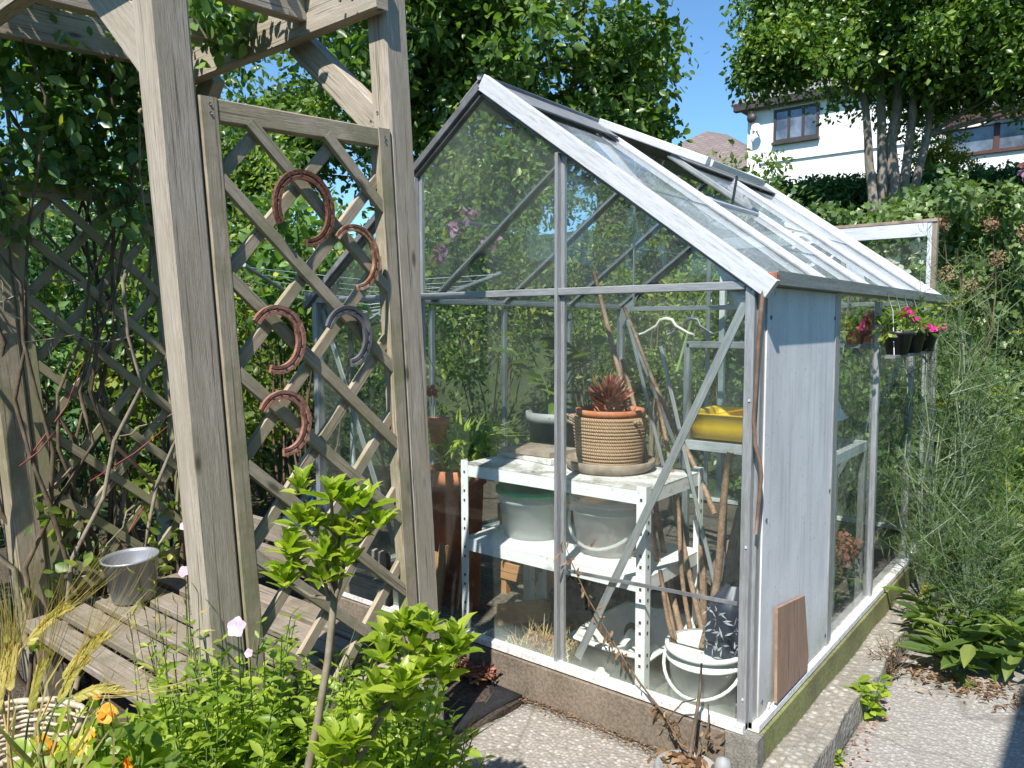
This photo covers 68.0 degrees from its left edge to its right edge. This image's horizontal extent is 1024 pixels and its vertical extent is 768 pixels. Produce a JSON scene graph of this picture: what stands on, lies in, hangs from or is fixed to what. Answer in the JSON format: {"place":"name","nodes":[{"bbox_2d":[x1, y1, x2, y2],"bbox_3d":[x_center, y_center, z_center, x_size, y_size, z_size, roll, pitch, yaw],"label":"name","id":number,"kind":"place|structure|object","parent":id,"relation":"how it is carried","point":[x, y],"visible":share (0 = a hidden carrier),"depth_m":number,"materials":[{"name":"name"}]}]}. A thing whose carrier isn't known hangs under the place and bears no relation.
{"place":"outdoors","nodes":[
{"label":"outdoors","id":0,"kind":"place"},
{"bbox_2d":[91,452,501,602],"bbox_3d":[-0.832,0.970,5.720,2.480,0.248,3.530,3,6,39],"label":"side bed","id":1,"kind":"object","parent":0,"point":[492,497],"visible":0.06,"depth_m":5.22,"materials":[{"name":"soil"}]},
{"bbox_2d":[241,263,501,487],"bbox_3d":[-1.007,0.175,4.786,1.430,1.708,1.430,-2,5,-26],"label":"clothes airer","id":2,"kind":"object","parent":1,"relation":"on","point":[351,377],"visible":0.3,"depth_m":4.49,"materials":[{"name":"metal"}]},
{"bbox_2d":[0,0,845,240],"label":"sky","id":3,"kind":"structure","parent":0,"point":[705,105],"materials":[{"name":"blue"}]},
{"bbox_2d":[0,203,1023,749],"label":"ground","id":4,"kind":"structure","parent":0,"point":[530,397],"depth_m":8.19,"materials":[{"name":"plant"}]},
{"bbox_2d":[0,106,164,554],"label":"garden bush","id":5,"kind":"object","parent":4,"relation":"on","point":[35,271],"visible":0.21,"depth_m":4.11,"materials":[{"name":"green plant"}]},
{"bbox_2d":[30,81,234,511],"bbox_3d":[-2.730,-0.657,5.303,1.623,3.446,1.542,3,6,39],"label":"garden bush","id":6,"kind":"object","parent":4,"relation":"on","point":[104,452],"visible":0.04,"depth_m":5.10,"materials":[{"name":"green plant"}]},
{"bbox_2d":[59,236,292,524],"bbox_3d":[-1.887,0.106,4.377,1.210,2.067,1.273,-3,5,-34],"label":"garden bush","id":7,"kind":"object","parent":4,"relation":"on","point":[249,414],"visible":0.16,"depth_m":4.24,"materials":[{"name":"green plant"}]},
{"bbox_2d":[0,0,444,746],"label":"garden arbour","id":8,"kind":"object","parent":4,"relation":"on","point":[212,468],"visible":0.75,"depth_m":2.09,"materials":[{"name":"brown wood"}]},
{"bbox_2d":[252,305,305,373],"bbox_3d":[-0.572,-0.110,1.873,0.011,0.170,0.146,3,6,39],"label":"horseshoe","id":9,"kind":"object","parent":8,"relation":"attached to","point":[296,323],"visible":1,"depth_m":1.89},
{"bbox_2d":[259,390,311,455],"bbox_3d":[-0.565,0.098,1.897,0.011,0.166,0.146,3,6,39],"label":"horseshoe","id":10,"kind":"object","parent":8,"relation":"attached to","point":[298,401],"visible":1,"depth_m":1.92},
{"bbox_2d":[272,169,334,246],"bbox_3d":[-0.522,-0.442,1.909,0.011,0.190,0.183,3,6,39],"label":"horseshoe","id":11,"kind":"object","parent":8,"relation":"attached to","point":[285,180],"visible":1,"depth_m":1.92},
{"bbox_2d":[325,305,371,366],"bbox_3d":[-0.437,-0.128,2.039,0.011,0.164,0.152,3,6,39],"label":"horseshoe","id":12,"kind":"object","parent":8,"relation":"attached to","point":[356,313],"visible":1,"depth_m":2.06,"materials":[{"name":"grey metal"}]},
{"bbox_2d":[108,60,371,258],"bbox_3d":[-3.368,-2.655,9.616,3.520,3.392,3.967,-2,5,-26],"label":"copse tree","id":13,"kind":"object","parent":4,"relation":"on","point":[305,107],"visible":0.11,"depth_m":8.51,"materials":[{"name":"green plant"}]},
{"bbox_2d":[0,531,525,761],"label":"soil bed","id":14,"kind":"object","parent":4,"relation":"on","point":[463,689],"visible":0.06,"depth_m":2.78,"materials":[{"name":"soil"}]},
{"bbox_2d":[0,0,267,716],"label":"climbing rose","id":15,"kind":"object","parent":14,"relation":"on","point":[62,120],"visible":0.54,"depth_m":2.59,"materials":[{"name":"green plant"}]},
{"bbox_2d":[125,557,214,733],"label":"seed stalks","id":16,"kind":"object","parent":14,"relation":"on","point":[156,635],"visible":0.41,"depth_m":1.85,"materials":[{"name":"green plant"}]},
{"bbox_2d":[21,515,393,721],"bbox_3d":[-1.003,0.858,2.475,1.071,0.637,0.697,3,9,39],"label":"garden bench","id":17,"kind":"object","parent":14,"relation":"on","point":[361,585],"visible":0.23,"depth_m":2.43,"materials":[{"name":"brown wood"}]},
{"bbox_2d":[99,547,159,605],"bbox_3d":[-1.344,0.681,2.675,0.190,0.165,0.190,3,6,39],"label":"metal pot","id":18,"kind":"object","parent":17,"relation":"on","point":[130,559],"visible":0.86,"depth_m":2.63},
{"bbox_2d":[259,463,483,767],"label":"young shrub","id":19,"kind":"object","parent":14,"relation":"in","point":[396,689],"visible":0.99,"depth_m":1.47,"materials":[{"name":"green plant"}]},
{"bbox_2d":[341,644,464,767],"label":"bed plant","id":20,"kind":"object","parent":14,"relation":"in","point":[438,708],"visible":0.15,"depth_m":1.71,"materials":[{"name":"green plant"}]},
{"bbox_2d":[389,680,521,739],"bbox_3d":[-0.374,1.147,2.619,0.488,0.042,0.705,3,6,39],"label":"weed fabric","id":21,"kind":"object","parent":14,"relation":"on","point":[500,696],"visible":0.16,"depth_m":2.65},
{"bbox_2d":[228,134,347,507],"bbox_3d":[-1.737,-0.391,5.349,1.282,2.911,1.442,-1,5,-10],"label":"garden bush","id":22,"kind":"object","parent":4,"relation":"on","point":[262,491],"visible":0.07,"depth_m":5.23,"materials":[{"name":"green plant"}]},
{"bbox_2d":[220,105,367,447],"bbox_3d":[-2.199,-0.915,6.799,1.727,2.994,1.661,3,6,39],"label":"garden bush","id":23,"kind":"object","parent":4,"relation":"on","point":[299,160],"visible":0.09,"depth_m":6.60,"materials":[{"name":"green plant"}]},
{"bbox_2d":[231,183,378,517],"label":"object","id":24,"kind":"object","parent":4,"relation":"on","point":[277,261],"visible":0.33,"depth_m":4.43,"materials":[{"name":"plant"}]},
{"bbox_2d":[303,186,490,491],"bbox_3d":[-0.853,-0.259,5.978,1.441,2.538,1.334,3,6,39],"label":"garden bush","id":25,"kind":"object","parent":4,"relation":"on","point":[441,317],"visible":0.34,"depth_m":5.86,"materials":[{"name":"green plant"}]},
{"bbox_2d":[225,0,707,291],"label":"pear tree","id":26,"kind":"object","parent":4,"relation":"on","point":[619,73],"visible":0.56,"depth_m":8.44,"materials":[{"name":"green plant"}]},
{"bbox_2d":[424,147,559,456],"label":"garden bush","id":27,"kind":"object","parent":4,"relation":"on","point":[512,261],"visible":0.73,"depth_m":6.58,"materials":[{"name":"green plant"}]},
{"bbox_2d":[515,117,669,422],"bbox_3d":[0.770,-0.951,7.488,1.567,3.333,1.557,1,5,10],"label":"garden bush","id":28,"kind":"object","parent":4,"relation":"on","point":[548,281],"visible":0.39,"depth_m":7.36,"materials":[{"name":"green plant"}]},
{"bbox_2d":[311,495,936,767],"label":"greenhouse plinth","id":29,"kind":"structure","parent":4,"relation":"on","point":[616,711],"depth_m":2.60,"materials":[{"name":"concrete"}]},
{"bbox_2d":[302,73,951,734],"bbox_3d":[0.754,-0.150,3.866,2.171,2.105,2.780,3,6,39],"label":"greenhouse","id":30,"kind":"object","parent":29,"relation":"on","point":[786,553],"visible":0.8,"depth_m":2.63,"materials":[{"name":"metal"}]},
{"bbox_2d":[752,290,764,534],"bbox_3d":[0.698,0.070,2.150,0.036,0.726,0.018,1,5,17],"label":"hose","id":31,"kind":"object","parent":30,"relation":"hanging from","point":[756,375],"visible":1,"depth_m":2.15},
{"bbox_2d":[774,595,808,702],"bbox_3d":[0.907,0.828,2.454,0.012,0.305,0.310,3,6,39],"label":"plywood offcut","id":32,"kind":"object","parent":30,"relation":"on","point":[791,655],"visible":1,"depth_m":2.42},
{"bbox_2d":[871,293,949,358],"bbox_3d":[1.780,-0.259,3.331,0.205,0.264,0.882,3,6,39],"label":"hanging trough","id":33,"kind":"object","parent":30,"relation":"hanging from","point":[901,341],"visible":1,"depth_m":3.12,"materials":[{"name":"plastic"}]},
{"bbox_2d":[571,139,721,464],"bbox_3d":[1.258,-0.713,6.974,1.527,2.930,1.327,2,5,22],"label":"garden bush","id":34,"kind":"object","parent":4,"relation":"on","point":[624,281],"visible":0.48,"depth_m":6.88,"materials":[{"name":"green plant"}]},
{"bbox_2d":[585,131,746,228],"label":"tiled house","id":35,"kind":"structure","parent":4,"relation":"on","point":[706,142],"depth_m":28.19,"materials":[{"name":"brown tile"}]},
{"bbox_2d":[642,139,803,485],"bbox_3d":[1.922,-0.565,6.334,1.593,2.870,1.137,2,5,25],"label":"garden bush","id":36,"kind":"object","parent":4,"relation":"on","point":[698,294],"visible":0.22,"depth_m":6.33,"materials":[{"name":"green plant"}]},
{"bbox_2d":[599,158,1023,270],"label":"clipped hedge","id":37,"kind":"object","parent":4,"relation":"on","point":[846,190],"visible":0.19,"depth_m":10.05,"materials":[{"name":"green plant"}]},
{"bbox_2d":[733,256,921,492],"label":"garden bush","id":38,"kind":"object","parent":4,"relation":"on","point":[887,371],"visible":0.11,"depth_m":5.58,"materials":[{"name":"green plant"}]},
{"bbox_2d":[716,218,939,523],"bbox_3d":[2.081,0.007,5.182,1.402,2.122,0.063,3,6,39],"label":"glazed panel","id":39,"kind":"object","parent":4,"relation":"on","point":[884,231],"visible":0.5,"depth_m":4.84,"materials":[{"name":"metal"}]},
{"bbox_2d":[762,563,951,767],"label":"kerb strip","id":40,"kind":"object","parent":4,"relation":"on","point":[821,732],"visible":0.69,"depth_m":2.62,"materials":[{"name":"concrete"}]},
{"bbox_2d":[702,162,1023,520],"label":"ivy hedge","id":41,"kind":"object","parent":4,"relation":"on","point":[963,204],"visible":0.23,"depth_m":5.68,"materials":[{"name":"green plant"}]},
{"bbox_2d":[718,0,1023,210],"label":"holm tree","id":42,"kind":"object","parent":4,"relation":"on","point":[920,62],"visible":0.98,"depth_m":8.67,"materials":[{"name":"green plant"}]},
{"bbox_2d":[731,66,1023,184],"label":"white house","id":43,"kind":"structure","parent":4,"relation":"on","point":[792,130],"depth_m":18.11,"materials":[{"name":"paint"}]},
{"bbox_2d":[771,102,819,145],"bbox_3d":[6.830,-6.254,18.267,1.120,0.850,0.120,3,6,39],"label":"window","id":44,"kind":"structure","parent":43,"relation":"in","point":[791,125],"depth_m":18.28,"materials":[{"name":"blue glass"}]},
{"bbox_2d":[898,123,988,183],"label":"golden shrub","id":45,"kind":"object","parent":4,"relation":"on","point":[941,152],"visible":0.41,"depth_m":10.39,"materials":[{"name":"green plant"}]},
{"bbox_2d":[911,218,1023,587],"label":"fennel plant","id":46,"kind":"object","parent":4,"relation":"on","point":[968,325],"visible":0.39,"depth_m":3.89,"materials":[{"name":"green plant"}]},
{"bbox_2d":[932,96,1023,175],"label":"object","id":47,"kind":"object","parent":4,"relation":"on","point":[999,142],"visible":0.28,"depth_m":14.54,"materials":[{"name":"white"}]},
{"bbox_2d":[946,120,1023,155],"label":"window","id":48,"kind":"structure","parent":47,"relation":"in","point":[998,137],"depth_m":14.54,"materials":[{"name":"blue glass"}]},
{"bbox_2d":[442,699,657,767],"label":"path","id":49,"kind":"structure","parent":0,"point":[524,736],"depth_m":2.44,"materials":[{"name":"gravel"}]},
{"bbox_2d":[0,554,36,767],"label":"barley stalk","id":50,"kind":"object","parent":49,"relation":"on","point":[3,674],"visible":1,"depth_m":1.05,"materials":[{"name":"plant"}]},
{"bbox_2d":[0,530,38,756],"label":"barley stalk","id":51,"kind":"object","parent":49,"relation":"on","point":[11,682],"visible":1,"depth_m":1.05,"materials":[{"name":"plant"}]},
{"bbox_2d":[0,655,120,767],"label":"grass","id":52,"kind":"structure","parent":51,"relation":"attached to","point":[82,752],"depth_m":1.16,"materials":[{"name":"yellow plant"}]},
{"bbox_2d":[21,553,99,767],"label":"barley stalk","id":53,"kind":"object","parent":49,"relation":"on","point":[41,666],"visible":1,"depth_m":1.05,"materials":[{"name":"yellow plant"}]},
{"bbox_2d":[0,533,150,767],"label":"barley stalk","id":54,"kind":"object","parent":49,"relation":"on","point":[64,608],"visible":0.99,"depth_m":1.05,"materials":[{"name":"plant"}]},
{"bbox_2d":[0,543,168,767],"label":"barley stalk","id":55,"kind":"object","parent":49,"relation":"on","point":[18,751],"visible":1,"depth_m":1.05,"materials":[{"name":"plant"}]},
{"bbox_2d":[16,566,156,767],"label":"barley stalk","id":56,"kind":"object","parent":49,"relation":"on","point":[65,688],"visible":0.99,"depth_m":1.05,"materials":[{"name":"yellow plant"}]},
{"bbox_2d":[12,699,199,767],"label":"nasturtium","id":57,"kind":"object","parent":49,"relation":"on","point":[150,752],"visible":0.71,"depth_m":1.33,"materials":[{"name":"green plant"}]},
{"bbox_2d":[34,630,216,767],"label":"barley stalk","id":58,"kind":"object","parent":49,"relation":"on","point":[104,688],"visible":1,"depth_m":1.05,"materials":[{"name":"yellow plant"}]},
{"bbox_2d":[81,645,250,767],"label":"bed plant","id":59,"kind":"object","parent":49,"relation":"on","point":[237,749],"visible":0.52,"depth_m":1.52,"materials":[{"name":"green plant"}]},
{"bbox_2d":[135,643,283,759],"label":"bed plant","id":60,"kind":"object","parent":49,"relation":"on","point":[185,687],"visible":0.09,"depth_m":1.70,"materials":[{"name":"green plant"}]},
{"bbox_2d":[149,617,292,767],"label":"bed plant","id":61,"kind":"object","parent":49,"relation":"on","point":[223,697],"visible":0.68,"depth_m":1.52,"materials":[{"name":"green plant"}]},
{"bbox_2d":[149,648,292,767],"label":"bed plant","id":62,"kind":"object","parent":49,"relation":"on","point":[207,671],"visible":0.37,"depth_m":1.59,"materials":[{"name":"green plant"}]},
{"bbox_2d":[156,687,294,767],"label":"bed plant","id":63,"kind":"object","parent":49,"relation":"on","point":[256,746],"visible":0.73,"depth_m":1.47,"materials":[{"name":"green plant"}]},
{"bbox_2d":[156,607,301,767],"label":"bed plant","id":64,"kind":"object","parent":49,"relation":"on","point":[273,655],"visible":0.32,"depth_m":1.70,"materials":[{"name":"green plant"}]},
{"bbox_2d":[167,625,316,761],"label":"bed plant","id":65,"kind":"object","parent":49,"relation":"on","point":[301,684],"visible":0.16,"depth_m":1.77,"materials":[{"name":"green plant"}]},
{"bbox_2d":[254,670,360,767],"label":"bed plant","id":66,"kind":"object","parent":49,"relation":"on","point":[300,723],"visible":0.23,"depth_m":1.57,"materials":[{"name":"green plant"}]},
{"bbox_2d":[250,642,386,767],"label":"bed plant","id":67,"kind":"object","parent":49,"relation":"on","point":[294,737],"visible":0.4,"depth_m":1.64,"materials":[{"name":"green plant"}]},
{"bbox_2d":[318,654,448,767],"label":"bed plant","id":68,"kind":"object","parent":49,"relation":"on","point":[394,741],"visible":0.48,"depth_m":1.59,"materials":[{"name":"green plant"}]},
{"bbox_2d":[346,718,464,767],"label":"bed plant","id":69,"kind":"object","parent":49,"relation":"on","point":[382,755],"visible":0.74,"depth_m":1.56,"materials":[{"name":"green plant"}]},
{"bbox_2d":[361,691,496,767],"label":"bed plant","id":70,"kind":"object","parent":49,"relation":"on","point":[471,751],"visible":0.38,"depth_m":1.65,"materials":[{"name":"green plant"}]},
{"bbox_2d":[647,748,731,767],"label":"grey planter","id":71,"kind":"object","parent":49,"relation":"on","point":[667,759],"visible":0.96,"depth_m":2.22,"materials":[{"name":"plastic"}]},
{"bbox_2d":[553,539,724,758],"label":"dead vine","id":72,"kind":"object","parent":71,"relation":"in","point":[674,732],"visible":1,"depth_m":2.33,"materials":[{"name":"brown plant"}]},
{"bbox_2d":[500,614,603,664],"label":"dry grass","id":73,"kind":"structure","parent":0,"point":[551,650],"depth_m":2.99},
{"bbox_2d":[393,501,900,718],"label":"greenhouse floor","id":74,"kind":"structure","parent":0,"point":[483,619],"depth_m":3.87,"materials":[{"name":"concrete"}]},
{"bbox_2d":[428,411,520,615],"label":"potted plant","id":75,"kind":"object","parent":74,"relation":"on","point":[453,452],"visible":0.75,"depth_m":3.36,"materials":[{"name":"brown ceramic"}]},
{"bbox_2d":[496,570,553,625],"bbox_3d":[0.235,0.833,3.261,0.600,0.410,0.121,0,5,6],"label":"pallet piece","id":76,"kind":"object","parent":74,"relation":"on","point":[516,612],"visible":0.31,"depth_m":3.28,"materials":[{"name":"brown wood"}]},
{"bbox_2d":[497,494,613,593],"bbox_3d":[0.209,0.785,3.693,0.420,0.459,0.390,3,6,39],"label":"wooden crate","id":77,"kind":"object","parent":74,"relation":"on","point":[510,509],"visible":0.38,"depth_m":3.61,"materials":[{"name":"brown wood"}]},
{"bbox_2d":[526,408,576,504],"bbox_3d":[0.208,0.343,3.626,0.286,0.430,0.286,3,6,39],"label":"grey pot","id":78,"kind":"object","parent":77,"relation":"on","point":[541,423],"visible":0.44,"depth_m":3.52,"materials":[{"name":"plastic"}]},
{"bbox_2d":[488,313,605,418],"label":"potted plant","id":79,"kind":"object","parent":78,"relation":"in","point":[576,356],"visible":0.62,"depth_m":3.57,"materials":[{"name":"green plant"}]},
{"bbox_2d":[548,575,615,621],"bbox_3d":[0.297,0.927,3.280,0.446,0.241,0.221,3,6,39],"label":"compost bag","id":80,"kind":"object","parent":74,"relation":"on","point":[575,600],"visible":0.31,"depth_m":3.23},
{"bbox_2d":[461,455,703,688],"bbox_3d":[0.259,0.689,2.963,0.833,0.765,0.445,3,6,39],"label":"shelving unit","id":81,"kind":"object","parent":74,"relation":"on","point":[526,540],"visible":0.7,"depth_m":2.82,"materials":[{"name":"white metal"}]},
{"bbox_2d":[498,442,575,464],"bbox_3d":[0.118,0.282,3.134,0.228,0.041,0.326,-4,6,-43],"label":"seed board","id":82,"kind":"object","parent":81,"relation":"on","point":[539,452],"visible":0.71,"depth_m":3.08,"materials":[{"name":"wood"}]},
{"bbox_2d":[575,515,635,556],"bbox_3d":[0.371,0.530,2.859,0.328,0.223,0.314,3,6,39],"label":"plastic bucket","id":83,"kind":"object","parent":81,"relation":"on","point":[608,534],"visible":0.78,"depth_m":2.81,"materials":[{"name":"white"}]},
{"bbox_2d":[566,452,654,475],"bbox_3d":[0.372,0.300,2.891,0.344,0.042,0.344,3,6,39],"label":"plant saucer","id":84,"kind":"object","parent":81,"relation":"on","point":[572,463],"visible":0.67,"depth_m":2.75,"materials":[{"name":"ceramic"}]},
{"bbox_2d":[566,372,647,465],"bbox_3d":[0.374,0.128,2.868,0.288,0.359,0.307,-1,5,-14],"label":"rope planter","id":85,"kind":"object","parent":84,"relation":"on","point":[613,433],"visible":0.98,"depth_m":2.78,"materials":[{"name":"fabric"}]},
{"bbox_2d":[568,600,697,688],"bbox_3d":[0.476,0.995,2.865,0.357,0.162,0.476,3,6,39],"label":"storage tub","id":86,"kind":"object","parent":74,"relation":"on","point":[616,619],"visible":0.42,"depth_m":2.82,"materials":[{"name":"white plastic"}]},
{"bbox_2d":[620,359,683,630],"bbox_3d":[0.548,0.494,2.860,0.028,1.159,0.500,-2,5,-24],"label":"cane","id":87,"kind":"object","parent":74,"relation":"on","point":[676,611],"visible":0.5,"depth_m":2.85,"materials":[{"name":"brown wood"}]},
{"bbox_2d":[662,628,737,717],"bbox_3d":[0.651,0.987,2.555,0.284,0.229,0.270,3,6,39],"label":"plastic bucket","id":88,"kind":"object","parent":74,"relation":"on","point":[686,658],"visible":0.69,"depth_m":2.46,"materials":[{"name":"plastic"}]},
{"bbox_2d":[592,270,677,639],"bbox_3d":[0.474,0.304,2.849,0.033,1.501,0.781,-2,5,-19],"label":"cane","id":89,"kind":"object","parent":88,"relation":"in","point":[655,550],"visible":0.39,"depth_m":2.97,"materials":[{"name":"brown plant"}]},
{"bbox_2d":[655,398,703,627],"bbox_3d":[0.635,0.571,2.763,0.024,1.017,0.384,-2,5,-24],"label":"cane","id":90,"kind":"object","parent":88,"relation":"in","point":[686,560],"visible":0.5,"depth_m":2.76,"materials":[{"name":"brown plant"}]},
{"bbox_2d":[659,346,713,582],"bbox_3d":[0.652,0.378,2.730,0.010,1.024,0.339,-4,6,-37],"label":"metal stake","id":91,"kind":"object","parent":88,"relation":"in","point":[691,481],"visible":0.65,"depth_m":2.74,"materials":[{"name":"metal"}]},
{"bbox_2d":[698,451,733,649],"bbox_3d":[0.658,0.637,2.494,0.043,0.865,0.185,-3,5,-27],"label":"cane","id":92,"kind":"object","parent":88,"relation":"in","point":[716,583],"visible":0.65,"depth_m":2.44,"materials":[{"name":"brown plant"}]},
{"bbox_2d":[700,580,738,704],"bbox_3d":[0.706,0.881,2.495,0.202,0.467,0.184,3,6,39],"label":"printed bag","id":93,"kind":"object","parent":88,"relation":"in","point":[721,636],"visible":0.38,"depth_m":2.44,"materials":[{"name":"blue fabric"}]},
{"bbox_2d":[720,501,740,588],"bbox_3d":[0.745,0.722,2.561,0.194,0.660,0.124,3,6,39],"label":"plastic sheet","id":94,"kind":"object","parent":88,"relation":"in","point":[731,570],"visible":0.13,"depth_m":2.52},
{"bbox_2d":[681,341,867,631],"bbox_3d":[1.174,0.420,3.413,0.670,1.225,0.470,3,6,39],"label":"aluminium staging","id":95,"kind":"object","parent":74,"relation":"on","point":[847,449],"visible":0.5,"depth_m":3.38,"materials":[{"name":"metal"}]},
{"bbox_2d":[682,405,839,441],"bbox_3d":[1.127,0.121,3.407,0.613,0.250,0.357,3,6,39],"label":"yellow tray","id":96,"kind":"object","parent":95,"relation":"on","point":[718,422],"visible":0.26,"depth_m":3.39,"materials":[{"name":"plastic"}]},
{"bbox_2d":[833,589,1023,767],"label":"side path","id":97,"kind":"structure","parent":0,"point":[937,728],"depth_m":2.65,"materials":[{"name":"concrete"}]},
{"bbox_2d":[843,669,892,718],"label":"seedling","id":98,"kind":"object","parent":97,"relation":"on","point":[873,706],"visible":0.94,"depth_m":2.69,"materials":[{"name":"green plant"}]},
{"bbox_2d":[839,243,1023,625],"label":"fennel plant","id":99,"kind":"object","parent":97,"relation":"on","point":[934,499],"visible":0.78,"depth_m":3.48,"materials":[{"name":"green plant"}]},
{"bbox_2d":[893,590,995,655],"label":"lance leaf plant","id":100,"kind":"object","parent":97,"relation":"on","point":[917,615],"visible":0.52,"depth_m":3.20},
{"bbox_2d":[874,449,1023,627],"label":"fennel plant","id":101,"kind":"object","parent":97,"relation":"on","point":[933,571],"visible":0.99,"depth_m":3.12,"materials":[{"name":"plant"}]},
{"bbox_2d":[891,624,1023,688],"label":"dock plant","id":102,"kind":"object","parent":97,"relation":"on","point":[941,649],"visible":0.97,"depth_m":2.99,"materials":[{"name":"green plant"}]},
{"bbox_2d":[894,244,1023,609],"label":"fennel plant","id":103,"kind":"object","parent":97,"relation":"on","point":[955,379],"visible":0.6,"depth_m":3.57,"materials":[{"name":"green plant"}]},
{"bbox_2d":[900,656,1023,712],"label":"leaf litter","id":104,"kind":"object","parent":97,"relation":"on","point":[979,688],"visible":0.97,"depth_m":2.92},
{"bbox_2d":[943,600,1023,669],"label":"lance leaf plant","id":105,"kind":"object","parent":97,"relation":"on","point":[1004,622],"visible":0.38,"depth_m":3.03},
{"bbox_2d":[947,607,1023,681],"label":"dock plant","id":106,"kind":"object","parent":97,"relation":"on","point":[1004,667],"visible":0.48,"depth_m":2.98,"materials":[{"name":"green plant"}]},
{"bbox_3d":[-0.897,1.049,1.389,0.220,0.383,0.220,3,6,39],"label":"plant stand","id":107,"kind":"object","parent":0,"visible":0},
{"bbox_2d":[0,696,86,767],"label":"wicker basket","id":108,"kind":"object","parent":107,"relation":"on","point":[74,707],"visible":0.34,"depth_m":1.45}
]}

